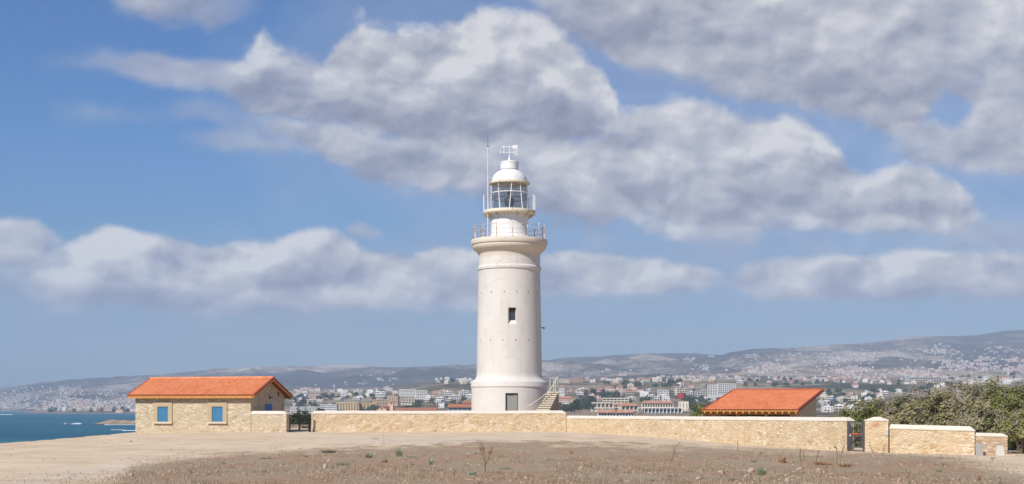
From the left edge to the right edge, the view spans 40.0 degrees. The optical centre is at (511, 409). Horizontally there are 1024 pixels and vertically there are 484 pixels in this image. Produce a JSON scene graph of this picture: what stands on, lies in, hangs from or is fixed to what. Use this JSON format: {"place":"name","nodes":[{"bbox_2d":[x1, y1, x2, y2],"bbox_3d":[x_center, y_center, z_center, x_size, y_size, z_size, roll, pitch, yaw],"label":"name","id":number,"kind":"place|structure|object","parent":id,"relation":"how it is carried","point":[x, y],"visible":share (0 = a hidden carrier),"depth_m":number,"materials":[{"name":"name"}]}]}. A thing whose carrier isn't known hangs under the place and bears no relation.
{"place":"outdoors","nodes":[
{"label":"outdoors","id":0,"kind":"place"},
{"bbox_2d":[0,411,134,442],"bbox_3d":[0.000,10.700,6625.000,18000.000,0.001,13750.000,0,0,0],"label":"sea","id":1,"kind":"structure","parent":0,"point":[19,426],"depth_m":870.87,"materials":[{"name":"liquid"}]},
{"bbox_2d":[0,428,1023,483],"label":"ground","id":2,"kind":"structure","parent":0,"point":[66,452],"depth_m":49.03,"materials":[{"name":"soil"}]},
{"bbox_2d":[127,376,291,432],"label":"stone house","id":3,"kind":"structure","parent":2,"relation":"on","point":[191,404],"depth_m":104.73,"materials":[{"name":"stone"}]},
{"bbox_2d":[251,411,288,431],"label":"stone wall","id":4,"kind":"structure","parent":2,"relation":"on","point":[269,421],"depth_m":102.66,"materials":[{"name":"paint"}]},
{"bbox_2d":[289,415,310,431],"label":"iron gate","id":5,"kind":"structure","parent":2,"relation":"on","point":[309,423],"depth_m":104.71,"materials":[{"name":"black metal"}]},
{"bbox_2d":[319,448,337,452],"bbox_3d":[-7.146,1.616,54.947,0.848,0.212,0.963,0,0,-45],"label":"weed","id":6,"kind":"object","parent":2,"relation":"on","point":[327,451],"visible":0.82,"depth_m":54.91,"materials":[{"name":"plant"}]},
{"bbox_2d":[335,461,351,465],"bbox_3d":[-5.175,1.661,43.010,0.574,0.166,0.615,0,0,-40],"label":"weed","id":7,"kind":"object","parent":2,"relation":"on","point":[343,463],"visible":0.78,"depth_m":42.95,"materials":[{"name":"plant"}]},
{"bbox_2d":[362,452,374,457],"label":"weed","id":8,"kind":"object","parent":2,"relation":"on","point":[370,455],"visible":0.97,"depth_m":49.47,"materials":[{"name":"green plant"}]},
{"bbox_2d":[395,448,401,456],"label":"weed","id":9,"kind":"object","parent":2,"relation":"on","point":[398,453],"visible":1,"depth_m":50.96,"materials":[{"name":"green plant"}]},
{"bbox_2d":[311,410,565,431],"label":"stone wall","id":10,"kind":"structure","parent":2,"relation":"on","point":[442,421],"depth_m":106.31,"materials":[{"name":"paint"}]},
{"bbox_2d":[479,442,493,472],"bbox_3d":[-0.674,1.294,37.485,0.422,0.914,0.140,0,0,0],"label":"dry stalk","id":11,"kind":"object","parent":2,"relation":"on","point":[490,451],"visible":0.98,"depth_m":37.49,"materials":[{"name":"brown plant"}]},
{"bbox_2d":[471,144,547,410],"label":"lighthouse","id":12,"kind":"object","parent":2,"relation":"on","point":[509,250],"visible":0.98,"depth_m":116.75,"materials":[{"name":"paint"}]},
{"bbox_2d":[505,393,517,410],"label":"door","id":13,"kind":"structure","parent":12,"relation":"in","point":[511,399],"depth_m":116.00,"materials":[{"name":"wood"}]},
{"bbox_2d":[510,308,514,319],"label":"window frame","id":14,"kind":"structure","parent":12,"relation":"in","point":[512,310],"depth_m":116.63,"materials":[{"name":"grey metal"}]},
{"bbox_2d":[4,433,1023,481],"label":"grit","id":15,"kind":"object","parent":2,"relation":"on","point":[377,449],"visible":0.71,"depth_m":46.70,"materials":[{"name":"brown gravel"}]},
{"bbox_2d":[24,440,1023,483],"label":"stubble","id":16,"kind":"object","parent":2,"relation":"on","point":[621,479],"visible":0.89,"depth_m":37.08,"materials":[{"name":"beige plant"}]},
{"bbox_2d":[28,442,1023,483],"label":"clods","id":17,"kind":"object","parent":2,"relation":"on","point":[536,478],"visible":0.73,"depth_m":37.20,"materials":[{"name":"soil"}]},
{"bbox_2d":[525,377,558,410],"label":"outside staircase","id":18,"kind":"structure","parent":2,"relation":"on","point":[550,401],"depth_m":114.68,"materials":[{"name":"stone"}]},
{"bbox_2d":[667,442,680,477],"bbox_3d":[3.985,1.274,34.752,0.360,0.927,0.055,0,0,-3],"label":"dry stalk","id":19,"kind":"object","parent":2,"relation":"on","point":[672,458],"visible":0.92,"depth_m":34.74,"materials":[{"name":"brown plant"}]},
{"bbox_2d":[690,402,707,415],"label":"shrub","id":20,"kind":"object","parent":2,"relation":"on","point":[695,410],"visible":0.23,"depth_m":124.55,"materials":[{"name":"green plant"}]},
{"bbox_2d":[566,416,854,450],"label":"stone wall","id":21,"kind":"structure","parent":2,"relation":"on","point":[825,433],"depth_m":87.55,"materials":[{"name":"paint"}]},
{"bbox_2d":[748,468,754,472],"bbox_3d":[6.241,1.624,36.752,0.206,0.194,0.257,0,0,-7],"label":"stone","id":22,"kind":"object","parent":2,"relation":"on","point":[751,469],"visible":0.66,"depth_m":36.65,"materials":[{"name":"stone"}]},
{"bbox_2d":[755,467,767,474],"bbox_3d":[6.302,1.558,35.524,0.344,0.251,0.344,0,0,0],"label":"weed","id":23,"kind":"object","parent":2,"relation":"on","point":[761,472],"visible":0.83,"depth_m":35.45,"materials":[{"name":"green plant"}]},
{"bbox_2d":[702,388,823,416],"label":"tiled shed","id":24,"kind":"structure","parent":2,"relation":"on","point":[798,402],"depth_m":99.19,"materials":[{"name":"tile"}]},
{"bbox_2d":[778,456,785,462],"bbox_3d":[8.485,1.575,44.244,0.343,0.274,0.340,0,0,0],"label":"rock","id":25,"kind":"object","parent":2,"relation":"on","point":[782,460],"visible":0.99,"depth_m":44.21,"materials":[{"name":"brown stone"}]},
{"bbox_2d":[799,448,804,460],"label":"dry stalk","id":26,"kind":"object","parent":2,"relation":"on","point":[800,456],"visible":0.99,"depth_m":45.49,"materials":[{"name":"brown plant"}]},
{"bbox_2d":[812,461,834,464],"bbox_3d":[9.396,1.624,42.748,0.765,0.175,0.710,0,0,-27],"label":"weed","id":27,"kind":"object","parent":2,"relation":"on","point":[828,463],"visible":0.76,"depth_m":42.65,"materials":[{"name":"brown plant"}]},
{"bbox_2d":[834,445,845,464],"bbox_3d":[9.949,1.406,42.745,0.360,0.660,0.093,0,0,0],"label":"dry stalk","id":28,"kind":"object","parent":2,"relation":"on","point":[837,454],"visible":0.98,"depth_m":42.73,"materials":[{"name":"brown plant"}]},
{"bbox_2d":[836,461,853,466],"bbox_3d":[9.681,1.594,41.012,0.529,0.228,0.527,0,0,40],"label":"weed","id":29,"kind":"object","parent":2,"relation":"on","point":[841,464],"visible":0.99,"depth_m":40.98,"materials":[{"name":"brown plant"}]},
{"bbox_2d":[837,392,882,446],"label":"shrub","id":30,"kind":"object","parent":2,"relation":"on","point":[856,414],"visible":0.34,"depth_m":89.47,"materials":[{"name":"green plant"}]},
{"bbox_2d":[864,417,889,452],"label":"gate pier","id":31,"kind":"structure","parent":2,"relation":"on","point":[877,433],"depth_m":77.00,"materials":[{"name":"stone"}]},
{"bbox_2d":[847,421,864,451],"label":"iron gate","id":32,"kind":"structure","parent":31,"relation":"attached to","point":[862,434],"depth_m":77.65,"materials":[{"name":"grey metal"}]},
{"bbox_2d":[859,397,905,443],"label":"shrub","id":33,"kind":"object","parent":2,"relation":"on","point":[885,409],"visible":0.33,"depth_m":91.30,"materials":[{"name":"green plant"}]},
{"bbox_2d":[888,391,930,424],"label":"shrub","id":34,"kind":"object","parent":2,"relation":"on","point":[904,405],"visible":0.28,"depth_m":90.94,"materials":[{"name":"green plant"}]},
{"bbox_2d":[897,383,963,425],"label":"shrub","id":35,"kind":"object","parent":2,"relation":"on","point":[925,415],"visible":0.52,"depth_m":90.10,"materials":[{"name":"green plant"}]},
{"bbox_2d":[889,424,975,454],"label":"stone wall","id":36,"kind":"structure","parent":2,"relation":"on","point":[933,439],"depth_m":76.14,"materials":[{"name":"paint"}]},
{"bbox_2d":[925,373,994,425],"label":"shrub","id":37,"kind":"object","parent":2,"relation":"on","point":[963,403],"visible":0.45,"depth_m":89.08,"materials":[{"name":"green plant"}]},
{"bbox_2d":[975,443,982,455],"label":"stone slab","id":38,"kind":"object","parent":2,"relation":"on","point":[978,448],"depth_m":74.72,"materials":[{"name":"grey stone"}]},
{"bbox_2d":[951,397,1009,444],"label":"shrub","id":39,"kind":"object","parent":2,"relation":"on","point":[976,423],"visible":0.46,"depth_m":82.97,"materials":[{"name":"green plant"}]},
{"bbox_2d":[957,373,1023,449],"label":"shrub","id":40,"kind":"object","parent":2,"relation":"on","point":[1007,393],"visible":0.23,"depth_m":89.20,"materials":[{"name":"green plant"}]},
{"bbox_2d":[975,433,1007,455],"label":"stone wall","id":41,"kind":"structure","parent":2,"relation":"on","point":[990,441],"depth_m":75.20,"materials":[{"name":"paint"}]},
{"bbox_2d":[995,446,1004,455],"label":"stone slab","id":42,"kind":"object","parent":2,"relation":"on","point":[1000,451],"depth_m":74.45,"materials":[{"name":"white stone"}]},
{"bbox_2d":[989,382,1023,449],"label":"shrub","id":43,"kind":"object","parent":2,"relation":"on","point":[1015,402],"visible":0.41,"depth_m":87.80,"materials":[{"name":"green plant"}]},
{"bbox_2d":[993,408,1023,453],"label":"shrub","id":44,"kind":"object","parent":2,"relation":"on","point":[1010,427],"visible":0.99,"depth_m":80.49,"materials":[{"name":"green plant"}]},
{"bbox_2d":[0,330,1023,427],"bbox_3d":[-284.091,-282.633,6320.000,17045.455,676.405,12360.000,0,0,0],"label":"hills","id":45,"kind":"structure","parent":0,"point":[325,378],"depth_m":7311.17,"materials":[{"name":"grey"}]},
{"bbox_2d":[91,419,134,424],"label":"shore rocks","id":46,"kind":"object","parent":45,"relation":"on","point":[117,422],"visible":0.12,"depth_m":972.92,"materials":[{"name":"beige stone"}]},
{"bbox_2d":[115,409,124,412],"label":"house","id":47,"kind":"structure","parent":45,"relation":"on","point":[119,411],"depth_m":3528.82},
{"bbox_2d":[290,412,299,422],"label":"bush","id":48,"kind":"object","parent":45,"relation":"on","point":[292,419],"visible":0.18,"depth_m":259.54,"materials":[{"name":"green plant"}]},
{"bbox_2d":[291,407,309,418],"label":"olive tree","id":49,"kind":"object","parent":45,"relation":"on","point":[298,411],"visible":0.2,"depth_m":329.65,"materials":[{"name":"green plant"}]},
{"bbox_2d":[297,412,310,423],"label":"bush","id":50,"kind":"object","parent":45,"relation":"on","point":[301,419],"visible":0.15,"depth_m":249.36,"materials":[{"name":"green plant"}]},
{"bbox_2d":[290,407,320,413],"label":"hotel","id":51,"kind":"structure","parent":45,"relation":"on","point":[310,409],"depth_m":2148.92,"materials":[{"name":"white concrete"}]},
{"bbox_2d":[309,394,323,399],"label":"hotel","id":52,"kind":"structure","parent":45,"relation":"on","point":[313,396],"depth_m":2899.64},
{"bbox_2d":[320,404,337,410],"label":"hotel","id":53,"kind":"structure","parent":45,"relation":"on","point":[330,407],"depth_m":2228.99,"materials":[{"name":"white concrete"}]},
{"bbox_2d":[334,397,343,401],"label":"house","id":54,"kind":"structure","parent":45,"relation":"on","point":[338,399],"depth_m":2772.34,"materials":[{"name":"white paint"}]},
{"bbox_2d":[337,402,359,410],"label":"hotel","id":55,"kind":"structure","parent":45,"relation":"on","point":[348,406],"depth_m":2249.97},
{"bbox_2d":[353,396,361,400],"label":"house","id":56,"kind":"structure","parent":45,"relation":"on","point":[356,398],"depth_m":2652.42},
{"bbox_2d":[360,403,376,410],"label":"hotel","id":57,"kind":"structure","parent":45,"relation":"on","point":[363,406],"depth_m":2264.58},
{"bbox_2d":[367,389,375,393],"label":"house","id":58,"kind":"structure","parent":45,"relation":"on","point":[369,391],"depth_m":3024.51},
{"bbox_2d":[373,399,387,407],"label":"hotel","id":59,"kind":"structure","parent":45,"relation":"on","point":[381,402],"depth_m":2279.27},
{"bbox_2d":[376,392,386,398],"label":"house","id":60,"kind":"structure","parent":45,"relation":"on","point":[380,395],"depth_m":2628.06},
{"bbox_2d":[377,401,393,410],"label":"chapel","id":61,"kind":"structure","parent":45,"relation":"on","point":[386,408],"depth_m":1101.04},
{"bbox_2d":[384,387,394,391],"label":"house","id":62,"kind":"structure","parent":45,"relation":"on","point":[388,389],"depth_m":3287.35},
{"bbox_2d":[387,396,399,405],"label":"hotel","id":63,"kind":"structure","parent":45,"relation":"on","point":[396,400],"depth_m":2319.16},
{"bbox_2d":[400,396,414,404],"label":"hotel","id":64,"kind":"structure","parent":45,"relation":"on","point":[407,400],"depth_m":2349.36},
{"bbox_2d":[399,389,415,397],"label":"hotel","id":65,"kind":"structure","parent":45,"relation":"on","point":[407,392],"depth_m":2558.95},
{"bbox_2d":[395,408,437,410],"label":"pavilion","id":66,"kind":"structure","parent":45,"relation":"on","point":[416,409],"depth_m":1001.50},
{"bbox_2d":[415,390,426,399],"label":"hotel","id":67,"kind":"structure","parent":45,"relation":"on","point":[420,394],"depth_m":2499.03,"materials":[{"name":"white concrete"}]},
{"bbox_2d":[432,393,439,397],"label":"house","id":68,"kind":"structure","parent":45,"relation":"on","point":[434,395],"depth_m":2532.56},
{"bbox_2d":[434,399,443,403],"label":"house","id":69,"kind":"structure","parent":45,"relation":"on","point":[438,401],"depth_m":2388.10,"materials":[{"name":"white paint"}]},
{"bbox_2d":[439,403,447,407],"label":"house","id":70,"kind":"structure","parent":45,"relation":"on","point":[442,405],"depth_m":2183.68,"materials":[{"name":"white paint"}]},
{"bbox_2d":[439,390,449,395],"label":"house","id":71,"kind":"structure","parent":45,"relation":"on","point":[441,392],"depth_m":2554.45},
{"bbox_2d":[443,391,452,396],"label":"house","id":72,"kind":"structure","parent":45,"relation":"on","point":[446,394],"depth_m":2519.70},
{"bbox_2d":[449,394,460,400],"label":"house","id":73,"kind":"structure","parent":45,"relation":"on","point":[456,397],"depth_m":2423.76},
{"bbox_2d":[447,404,470,410],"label":"pavilion","id":74,"kind":"structure","parent":45,"relation":"on","point":[458,407],"depth_m":950.60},
{"bbox_2d":[460,378,467,383],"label":"house","id":75,"kind":"structure","parent":45,"relation":"on","point":[463,381],"depth_m":2951.99,"materials":[{"name":"white paint"}]},
{"bbox_2d":[459,390,469,396],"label":"house","id":76,"kind":"structure","parent":45,"relation":"on","point":[463,393],"depth_m":2495.57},
{"bbox_2d":[0,343,1023,409],"bbox_3d":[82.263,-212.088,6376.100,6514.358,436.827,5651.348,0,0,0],"label":"houses","id":77,"kind":"structure","parent":45,"relation":"on","point":[77,403],"depth_m":6201.82,"materials":[{"name":"concrete"}]},
{"bbox_2d":[559,385,564,395],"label":"hotel","id":78,"kind":"structure","parent":45,"relation":"on","point":[561,390],"depth_m":2349.66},
{"bbox_2d":[559,379,569,382],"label":"hotel","id":79,"kind":"structure","parent":45,"relation":"on","point":[564,380],"depth_m":3049.09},
{"bbox_2d":[560,406,569,411],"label":"tree","id":80,"kind":"object","parent":45,"relation":"on","point":[565,409],"visible":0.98,"depth_m":1449.65,"materials":[{"name":"green plant"}]},
{"bbox_2d":[559,396,572,402],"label":"hotel","id":81,"kind":"structure","parent":45,"relation":"on","point":[566,399],"depth_m":1749.09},
{"bbox_2d":[570,399,580,413],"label":"tree","id":82,"kind":"object","parent":45,"relation":"on","point":[574,407],"visible":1,"depth_m":1438.68,"materials":[{"name":"green plant"}]},
{"bbox_2d":[570,378,582,382],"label":"hotel","id":83,"kind":"structure","parent":45,"relation":"on","point":[576,380],"depth_m":3049.29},
{"bbox_2d":[577,402,586,409],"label":"tree","id":84,"kind":"object","parent":45,"relation":"on","point":[583,405],"visible":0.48,"depth_m":1617.23,"materials":[{"name":"green plant"}]},
{"bbox_2d":[585,401,593,409],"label":"tree","id":85,"kind":"object","parent":45,"relation":"on","point":[590,407],"visible":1,"depth_m":1583.13,"materials":[{"name":"green plant"}]},
{"bbox_2d":[597,409,606,415],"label":"house","id":86,"kind":"structure","parent":45,"relation":"on","point":[601,412],"depth_m":1250.05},
{"bbox_2d":[591,402,613,411],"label":"hotel","id":87,"kind":"structure","parent":45,"relation":"on","point":[605,406],"depth_m":1599.42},
{"bbox_2d":[607,409,615,415],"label":"house","id":88,"kind":"structure","parent":45,"relation":"on","point":[611,412],"depth_m":1250.00,"materials":[{"name":"orange tile"}]},
{"bbox_2d":[602,398,628,407],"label":"hotel","id":89,"kind":"structure","parent":45,"relation":"on","point":[619,401],"depth_m":1849.22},
{"bbox_2d":[613,388,622,394],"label":"house","id":90,"kind":"structure","parent":45,"relation":"on","point":[621,391],"depth_m":2520.28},
{"bbox_2d":[616,409,625,415],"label":"house","id":91,"kind":"structure","parent":45,"relation":"on","point":[620,412],"depth_m":1249.97,"materials":[{"name":"orange tile"}]},
{"bbox_2d":[618,403,637,412],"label":"hotel","id":92,"kind":"structure","parent":45,"relation":"on","point":[625,407],"depth_m":1450.28,"materials":[{"name":"beige paint"}]},
{"bbox_2d":[625,391,633,394],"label":"house","id":93,"kind":"structure","parent":45,"relation":"on","point":[629,392],"depth_m":2507.64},
{"bbox_2d":[626,409,634,415],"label":"house","id":94,"kind":"structure","parent":45,"relation":"on","point":[630,412],"depth_m":1249.96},
{"bbox_2d":[640,391,649,396],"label":"house","id":95,"kind":"structure","parent":45,"relation":"on","point":[644,393],"depth_m":2448.48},
{"bbox_2d":[644,378,652,381],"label":"house","id":96,"kind":"structure","parent":45,"relation":"on","point":[648,379],"depth_m":3180.05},
{"bbox_2d":[641,401,672,409],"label":"hotel","id":97,"kind":"structure","parent":45,"relation":"on","point":[656,404],"depth_m":1719.71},
{"bbox_2d":[654,396,660,400],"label":"house","id":98,"kind":"structure","parent":45,"relation":"on","point":[657,398],"depth_m":2231.84,"materials":[{"name":"white paint"}]},
{"bbox_2d":[643,408,681,412],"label":"hotel","id":99,"kind":"structure","parent":45,"relation":"on","point":[662,410],"depth_m":1499.92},
{"bbox_2d":[657,390,669,396],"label":"hotel","id":100,"kind":"structure","parent":45,"relation":"on","point":[667,392],"depth_m":2379.71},
{"bbox_2d":[662,396,669,400],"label":"house","id":101,"kind":"structure","parent":45,"relation":"on","point":[665,398],"depth_m":2220.23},
{"bbox_2d":[675,388,686,397],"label":"hotel","id":102,"kind":"structure","parent":45,"relation":"on","point":[679,390],"depth_m":2419.56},
{"bbox_2d":[678,401,688,410],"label":"hotel","id":103,"kind":"structure","parent":45,"relation":"on","point":[684,405],"depth_m":1649.83,"materials":[{"name":"beige paint"}]},
{"bbox_2d":[684,395,692,400],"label":"tree","id":104,"kind":"object","parent":45,"relation":"on","point":[689,397],"visible":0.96,"depth_m":2134.16,"materials":[{"name":"green plant"}]},
{"bbox_2d":[695,391,704,397],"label":"hotel","id":105,"kind":"structure","parent":45,"relation":"on","point":[698,393],"depth_m":2329.11,"materials":[{"name":"white concrete"}]},
{"bbox_2d":[700,377,707,381],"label":"house","id":106,"kind":"structure","parent":45,"relation":"on","point":[703,379],"depth_m":3467.06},
{"bbox_2d":[707,385,717,396],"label":"hotel","id":107,"kind":"structure","parent":45,"relation":"on","point":[712,390],"depth_m":2399.43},
{"bbox_2d":[716,384,735,396],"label":"hotel","id":108,"kind":"structure","parent":45,"relation":"on","point":[723,389],"depth_m":2439.24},
{"bbox_2d":[820,393,826,397],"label":"house","id":109,"kind":"structure","parent":45,"relation":"on","point":[823,395],"depth_m":2351.94,"materials":[{"name":"white paint"}]},
{"bbox_2d":[821,405,832,411],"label":"house","id":110,"kind":"structure","parent":45,"relation":"on","point":[827,408],"depth_m":1536.10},
{"bbox_2d":[821,400,832,405],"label":"house","id":111,"kind":"structure","parent":45,"relation":"on","point":[825,402],"depth_m":2027.61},
{"bbox_2d":[827,395,834,399],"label":"house","id":112,"kind":"structure","parent":45,"relation":"on","point":[831,397],"depth_m":2220.11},
{"bbox_2d":[835,404,842,410],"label":"house","id":113,"kind":"structure","parent":45,"relation":"on","point":[838,407],"depth_m":1715.78,"materials":[{"name":"white paint"}]},
{"bbox_2d":[839,397,850,402],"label":"house","id":114,"kind":"structure","parent":45,"relation":"on","point":[842,401],"depth_m":2148.91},
{"bbox_2d":[842,379,849,382],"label":"house","id":115,"kind":"structure","parent":45,"relation":"on","point":[845,380],"depth_m":3312.91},
{"bbox_2d":[905,377,941,381],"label":"hotel","id":116,"kind":"structure","parent":45,"relation":"on","point":[924,378],"depth_m":3599.55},
{"bbox_2d":[1003,379,1010,383],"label":"house","id":117,"kind":"structure","parent":45,"relation":"on","point":[1005,381],"depth_m":3168.05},
{"bbox_2d":[0,0,1023,387],"label":"sky","id":118,"kind":"structure","parent":0,"point":[186,185],"materials":[{"name":"blue"}]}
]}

